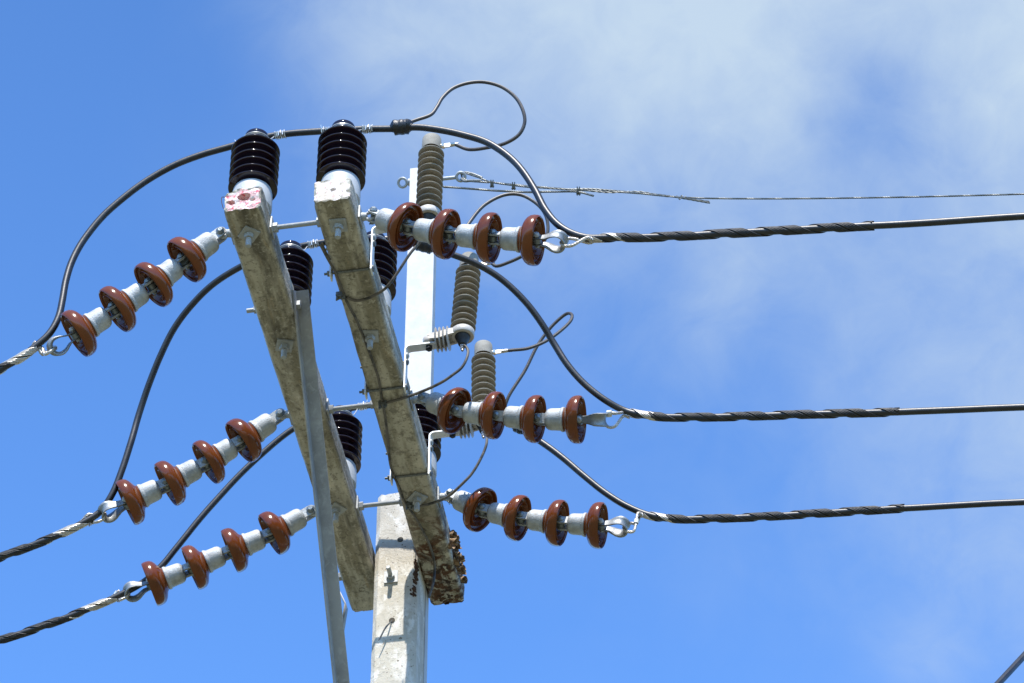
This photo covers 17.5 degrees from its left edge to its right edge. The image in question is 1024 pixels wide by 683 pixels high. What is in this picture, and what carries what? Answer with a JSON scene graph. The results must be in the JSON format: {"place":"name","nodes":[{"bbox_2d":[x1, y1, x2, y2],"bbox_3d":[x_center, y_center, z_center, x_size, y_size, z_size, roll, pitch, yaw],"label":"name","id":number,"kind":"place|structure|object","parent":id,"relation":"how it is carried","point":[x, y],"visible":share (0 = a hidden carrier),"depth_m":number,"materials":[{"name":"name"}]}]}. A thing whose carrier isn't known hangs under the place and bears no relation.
{"place":"outdoors","nodes":[
{"label":"outdoors","id":0,"kind":"place"},
{"bbox_2d":[0,0,1023,682],"label":"sky","id":1,"kind":"structure","parent":0,"point":[688,98],"materials":[{"name":"blue"}]},
{"bbox_2d":[995,651,1023,682],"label":"service cable","id":2,"kind":"object","parent":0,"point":[1011,669],"visible":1,"depth_m":10.17,"materials":[{"name":"grey metal"}]},
{"bbox_3d":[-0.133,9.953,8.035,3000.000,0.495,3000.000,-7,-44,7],"label":"ground","id":3,"kind":"structure","parent":0,"visible":0},
{"bbox_2d":[370,493,424,682],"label":"utility pole","id":4,"kind":"object","parent":3,"relation":"on","point":[397,655],"visible":0.81,"depth_m":12.39,"materials":[{"name":"concrete"}]},
{"bbox_2d":[221,186,374,611],"bbox_3d":[-0.734,0.254,12.000,0.146,0.111,2.158,-7,-44,7],"label":"crossarm","id":5,"kind":"object","parent":4,"relation":"attached to","point":[266,275],"visible":0.81,"depth_m":11.77,"materials":[{"name":"wood"}]},
{"bbox_2d":[228,128,286,247],"bbox_3d":[-0.890,-0.542,11.449,0.188,0.617,0.170,-7,-44,7],"label":"post insulator","id":6,"kind":"object","parent":5,"relation":"attached to","point":[255,157],"visible":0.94,"depth_m":11.43,"materials":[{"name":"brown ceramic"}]},
{"bbox_2d":[275,237,317,358],"bbox_3d":[-0.799,-0.167,11.847,0.186,0.630,0.178,-7,-44,7],"label":"post insulator","id":7,"kind":"object","parent":5,"relation":"attached to","point":[298,261],"visible":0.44,"depth_m":11.86,"materials":[{"name":"ceramic"}]},
{"bbox_2d":[246,290,349,682],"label":"steel brace","id":8,"kind":"object","parent":5,"relation":"attached to","point":[321,493],"visible":1,"depth_m":11.56,"materials":[{"name":"grey metal"}]},
{"bbox_2d":[340,592,347,629],"bbox_3d":[-0.646,1.030,12.753,0.028,0.164,0.045,-7,-44,7],"label":"strap bracket","id":9,"kind":"object","parent":5,"relation":"attached to","point":[345,610],"visible":0.68,"depth_m":12.74,"materials":[{"name":"silver metal"}]},
{"bbox_2d":[331,400,366,522],"bbox_3d":[-0.647,0.433,12.473,0.182,0.637,0.170,-7,-44,7],"label":"post insulator","id":10,"kind":"object","parent":5,"relation":"attached to","point":[348,424],"visible":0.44,"depth_m":12.46,"materials":[{"name":"ceramic"}]},
{"bbox_2d":[0,402,1023,641],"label":"power cable","id":11,"kind":"object","parent":10,"relation":"attached to","point":[272,444],"visible":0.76,"depth_m":12.23,"materials":[{"name":"black rubber"}]},
{"bbox_2d":[0,590,130,643],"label":"wire grip","id":12,"kind":"object","parent":11,"relation":"attached to","point":[48,625],"visible":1,"depth_m":12.22,"materials":[{"name":"silver metal"}]},
{"bbox_2d":[512,428,521,433],"bbox_3d":[0.026,0.324,12.491,0.055,0.054,0.043,-7,-44,7],"label":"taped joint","id":13,"kind":"object","parent":11,"relation":"attached to","point":[517,431],"visible":0.38,"depth_m":12.48,"materials":[{"name":"black plastic"}]},
{"bbox_2d":[622,504,903,533],"bbox_3d":[0.904,0.619,12.035,1.020,0.146,0.053,-7,-44,7],"label":"wire grip","id":14,"kind":"object","parent":11,"relation":"attached to","point":[765,516],"visible":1,"depth_m":12.01,"materials":[{"name":"silver metal"}]},
{"bbox_2d":[314,178,464,604],"bbox_3d":[-0.424,0.227,11.971,0.133,0.111,2.154,-7,-44,7],"label":"crossarm","id":15,"kind":"object","parent":4,"relation":"attached to","point":[350,249],"visible":0.94,"depth_m":11.81,"materials":[{"name":"wood"}]},
{"bbox_2d":[220,205,375,244],"bbox_3d":[-0.732,-0.396,11.326,0.563,0.063,0.063,-7,-44,7],"label":"threaded rod","id":16,"kind":"object","parent":15,"relation":"attached to","point":[276,227],"visible":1,"depth_m":11.32,"materials":[{"name":"metal"}]},
{"bbox_2d":[46,227,226,356],"bbox_3d":[-1.262,-0.167,11.231,0.591,0.503,0.172,-7,-44,7],"label":"disc insulator string","id":17,"kind":"object","parent":16,"relation":"attached to","point":[187,260],"visible":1,"depth_m":11.19,"materials":[{"name":"red ceramic"}]},
{"bbox_2d":[368,202,568,265],"bbox_3d":[-0.153,-0.365,11.160,0.691,0.324,0.172,-7,-44,7],"label":"disc insulator string","id":18,"kind":"object","parent":16,"relation":"attached to","point":[444,233],"visible":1,"depth_m":11.12,"materials":[{"name":"red ceramic"}]},
{"bbox_2d":[336,291,344,300],"bbox_3d":[-0.592,-0.153,11.472,0.031,0.033,0.022,-7,-44,7],"label":"wire clamp","id":19,"kind":"object","parent":15,"relation":"attached to","point":[340,295],"visible":1,"depth_m":11.47,"materials":[{"name":"grey metal"}]},
{"bbox_2d":[316,119,372,238],"bbox_3d":[-0.582,-0.568,11.415,0.185,0.608,0.170,-7,-44,7],"label":"post insulator","id":20,"kind":"object","parent":15,"relation":"attached to","point":[342,149],"visible":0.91,"depth_m":11.40,"materials":[{"name":"ceramic"}]},
{"bbox_2d":[0,124,1023,373],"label":"power cable","id":21,"kind":"object","parent":20,"relation":"attached to","point":[138,186],"visible":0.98,"depth_m":11.28,"materials":[{"name":"black rubber"}]},
{"bbox_2d":[0,341,56,374],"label":"wire grip","id":22,"kind":"object","parent":21,"relation":"attached to","point":[18,361],"visible":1,"depth_m":11.09,"materials":[{"name":"silver metal"}]},
{"bbox_2d":[390,119,412,135],"bbox_3d":[-0.383,-0.746,11.604,0.086,0.060,0.057,-7,-44,7],"label":"taped joint","id":23,"kind":"object","parent":21,"relation":"attached to","point":[401,127],"visible":1,"depth_m":11.58,"materials":[{"name":"black plastic"}]},
{"bbox_2d":[411,80,526,150],"bbox_3d":[-0.185,-0.792,11.767,0.466,0.284,0.136,4,-44,-4],"label":"arrester lead","id":24,"kind":"object","parent":23,"relation":"attached to","point":[507,90],"visible":0.94,"depth_m":11.73,"materials":[{"name":"black rubber"}]},
{"bbox_2d":[559,221,874,247],"bbox_3d":[0.671,-0.352,10.965,1.040,0.139,0.049,-7,-44,7],"label":"wire grip","id":25,"kind":"object","parent":21,"relation":"attached to","point":[779,229],"visible":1,"depth_m":10.94,"materials":[{"name":"silver metal"}]},
{"bbox_2d":[280,389,422,424],"bbox_3d":[-0.577,0.235,11.980,0.563,0.064,0.064,-7,-44,7],"label":"threaded rod","id":26,"kind":"object","parent":15,"relation":"attached to","point":[332,409],"visible":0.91,"depth_m":11.97,"materials":[{"name":"metal"}]},
{"bbox_2d":[98,408,284,524],"bbox_3d":[-1.142,0.445,11.912,0.666,0.443,0.172,-7,-44,7],"label":"disc insulator string","id":27,"kind":"object","parent":26,"relation":"hanging from","point":[245,439],"visible":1,"depth_m":11.86,"materials":[{"name":"red ceramic"}]},
{"bbox_2d":[0,236,1023,560],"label":"power cable","id":28,"kind":"object","parent":27,"relation":"hanging from","point":[512,288],"visible":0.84,"depth_m":11.89,"materials":[{"name":"black rubber"}]},
{"bbox_2d":[0,512,106,561],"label":"wire grip","id":29,"kind":"object","parent":28,"relation":"attached to","point":[30,547],"visible":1,"depth_m":11.78,"materials":[{"name":"silver metal"}]},
{"bbox_2d":[413,241,431,253],"bbox_3d":[-0.316,-0.349,12.050,0.093,0.061,0.054,9,-45,-10],"label":"taped joint","id":30,"kind":"object","parent":28,"relation":"attached to","point":[424,247],"visible":0.44,"depth_m":12.03,"materials":[{"name":"black plastic"}]},
{"bbox_2d":[606,407,898,428],"bbox_3d":[0.828,0.246,11.647,1.036,0.196,0.066,-7,-44,7],"label":"wire grip","id":31,"kind":"object","parent":28,"relation":"attached to","point":[746,415],"visible":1,"depth_m":11.62,"materials":[{"name":"silver metal"}]},
{"bbox_2d":[417,387,607,443],"bbox_3d":[0.004,0.258,11.822,0.691,0.296,0.172,-7,-44,7],"label":"disc insulator string","id":32,"kind":"object","parent":26,"relation":"attached to","point":[456,409],"visible":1,"depth_m":11.79,"materials":[{"name":"red ceramic"}]},
{"bbox_2d":[319,241,435,597],"bbox_3d":[-0.466,0.307,11.865,0.065,0.162,1.734,-7,-44,8],"label":"earth wire","id":33,"kind":"object","parent":15,"relation":"attached to","point":[324,251],"visible":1,"depth_m":11.91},
{"bbox_2d":[362,231,396,349],"bbox_3d":[-0.494,-0.201,11.809,0.186,0.627,0.170,-7,-44,7],"label":"post insulator","id":34,"kind":"object","parent":15,"relation":"attached to","point":[385,255],"visible":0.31,"depth_m":11.79,"materials":[{"name":"ceramic"}]},
{"bbox_2d":[310,486,451,516],"bbox_3d":[-0.487,0.602,12.361,0.563,0.064,0.064,-7,-44,7],"label":"threaded rod","id":35,"kind":"object","parent":15,"relation":"attached to","point":[360,506],"visible":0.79,"depth_m":12.35,"materials":[{"name":"metal"}]},
{"bbox_2d":[123,505,315,605],"bbox_3d":[-1.080,0.790,12.320,0.719,0.371,0.172,-7,-44,7],"label":"disc insulator string","id":36,"kind":"object","parent":35,"relation":"hanging from","point":[276,533],"visible":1,"depth_m":12.28,"materials":[{"name":"red ceramic"}]},
{"bbox_2d":[445,487,629,548],"bbox_3d":[0.092,0.638,12.189,0.685,0.328,0.172,-7,-44,7],"label":"disc insulator string","id":37,"kind":"object","parent":35,"relation":"hanging from","point":[517,517],"visible":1,"depth_m":12.15,"materials":[{"name":"red ceramic"}]},
{"bbox_2d":[378,400,386,409],"bbox_3d":[-0.461,0.229,11.867,0.031,0.033,0.022,-7,-44,7],"label":"wire clamp","id":38,"kind":"object","parent":15,"relation":"attached to","point":[383,405],"visible":1,"depth_m":11.86,"materials":[{"name":"grey metal"}]},
{"bbox_2d":[324,133,457,281],"bbox_3d":[-0.416,-0.470,11.592,0.460,0.639,0.093,-7,-44,7],"label":"surge arrester","id":39,"kind":"object","parent":15,"relation":"on","point":[429,189],"visible":0.81,"depth_m":11.61,"materials":[{"name":"grey ceramic"}]},
{"bbox_2d":[346,241,421,301],"bbox_3d":[-0.417,-0.258,11.488,0.346,0.196,0.047,-24,-49,23],"label":"ground lead","id":40,"kind":"object","parent":39,"relation":"hanging from","point":[392,279],"visible":0.85,"depth_m":11.45,"materials":[{"name":"metal"}]},
{"bbox_2d":[406,501,413,509],"bbox_3d":[-0.376,0.607,12.259,0.031,0.033,0.022,-7,-44,7],"label":"wire clamp","id":41,"kind":"object","parent":15,"relation":"attached to","point":[409,505],"visible":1,"depth_m":12.25,"materials":[{"name":"grey metal"}]},
{"bbox_2d":[406,395,440,511],"bbox_3d":[-0.352,0.396,12.425,0.188,0.622,0.170,-7,-44,7],"label":"post insulator","id":42,"kind":"object","parent":15,"relation":"attached to","point":[428,422],"visible":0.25,"depth_m":12.40,"materials":[{"name":"ceramic"}]},
{"bbox_2d":[359,252,494,399],"bbox_3d":[-0.302,-0.061,12.016,0.486,0.640,0.093,-7,-44,7],"label":"surge arrester","id":43,"kind":"object","parent":15,"relation":"on","point":[460,331],"visible":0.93,"depth_m":11.96,"materials":[{"name":"grey plastic"}]},
{"bbox_2d":[387,344,469,403],"bbox_3d":[-0.307,0.117,11.891,0.337,0.183,0.018,-16,-46,16],"label":"ground lead","id":44,"kind":"object","parent":43,"relation":"hanging from","point":[438,383],"visible":1,"depth_m":11.84,"materials":[{"name":"rubber"}]},
{"bbox_2d":[467,192,549,267],"bbox_3d":[-0.091,-0.408,12.229,0.456,0.303,0.109,1,-44,-1],"label":"arrester lead","id":45,"kind":"object","parent":43,"relation":"attached to","point":[479,209],"visible":0.69,"depth_m":12.24,"materials":[{"name":"black rubber"}]},
{"bbox_2d":[421,549,462,604],"bbox_3d":[-0.276,0.849,12.589,0.143,0.088,0.384,-7,-44,7],"label":"mud crust","id":46,"kind":"object","parent":15,"relation":"attached to","point":[443,598],"visible":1,"depth_m":12.67},
{"bbox_2d":[385,340,507,485],"bbox_3d":[-0.238,0.260,12.348,0.458,0.639,0.093,-7,-44,7],"label":"surge arrester","id":47,"kind":"object","parent":15,"relation":"on","point":[483,372],"visible":0.62,"depth_m":12.38,"materials":[{"name":"grey plastic"}]},
{"bbox_2d":[420,436,487,506],"bbox_3d":[-0.227,0.492,12.231,0.355,0.249,0.050,-33,-53,29],"label":"ground lead","id":48,"kind":"object","parent":47,"relation":"hanging from","point":[464,481],"visible":0.98,"depth_m":12.15,"materials":[{"name":"rubber"}]},
{"bbox_2d":[506,312,573,406],"bbox_3d":[0.098,0.102,12.585,0.262,0.502,0.199,3,-44,-3],"label":"arrester lead","id":49,"kind":"object","parent":47,"relation":"attached to","point":[541,341],"visible":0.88,"depth_m":12.60,"materials":[{"name":"black rubber"}]},
{"bbox_2d":[448,530,467,583],"bbox_3d":[-0.203,0.816,12.580,0.042,0.116,0.277,-7,-44,7],"label":"patch of lichen","id":50,"kind":"object","parent":15,"relation":"attached to","point":[458,557],"visible":1,"depth_m":12.56},
{"bbox_2d":[410,559,418,596],"bbox_3d":[-0.365,0.883,12.456,0.041,0.188,0.014,7,-44,-7],"label":"mud trail","id":51,"kind":"object","parent":4,"relation":"attached to","point":[415,575],"visible":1,"depth_m":12.46,"materials":[{"name":"brown soil"}]},
{"bbox_2d":[405,168,435,682],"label":"steel post","id":52,"kind":"object","parent":4,"relation":"attached to","point":[420,298],"visible":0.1,"depth_m":13.67,"materials":[{"name":"white metal"}]},
{"bbox_2d":[397,171,466,188],"bbox_3d":[-0.346,-0.696,14.344,0.305,0.049,0.040,-7,-44,7],"label":"eye bolt","id":53,"kind":"object","parent":52,"relation":"attached to","point":[407,182],"visible":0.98,"depth_m":14.33,"materials":[{"name":"metal"}]},
{"bbox_2d":[443,171,1023,203],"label":"steel strand","id":54,"kind":"object","parent":53,"relation":"attached to","point":[577,190],"visible":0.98,"depth_m":14.10}
]}

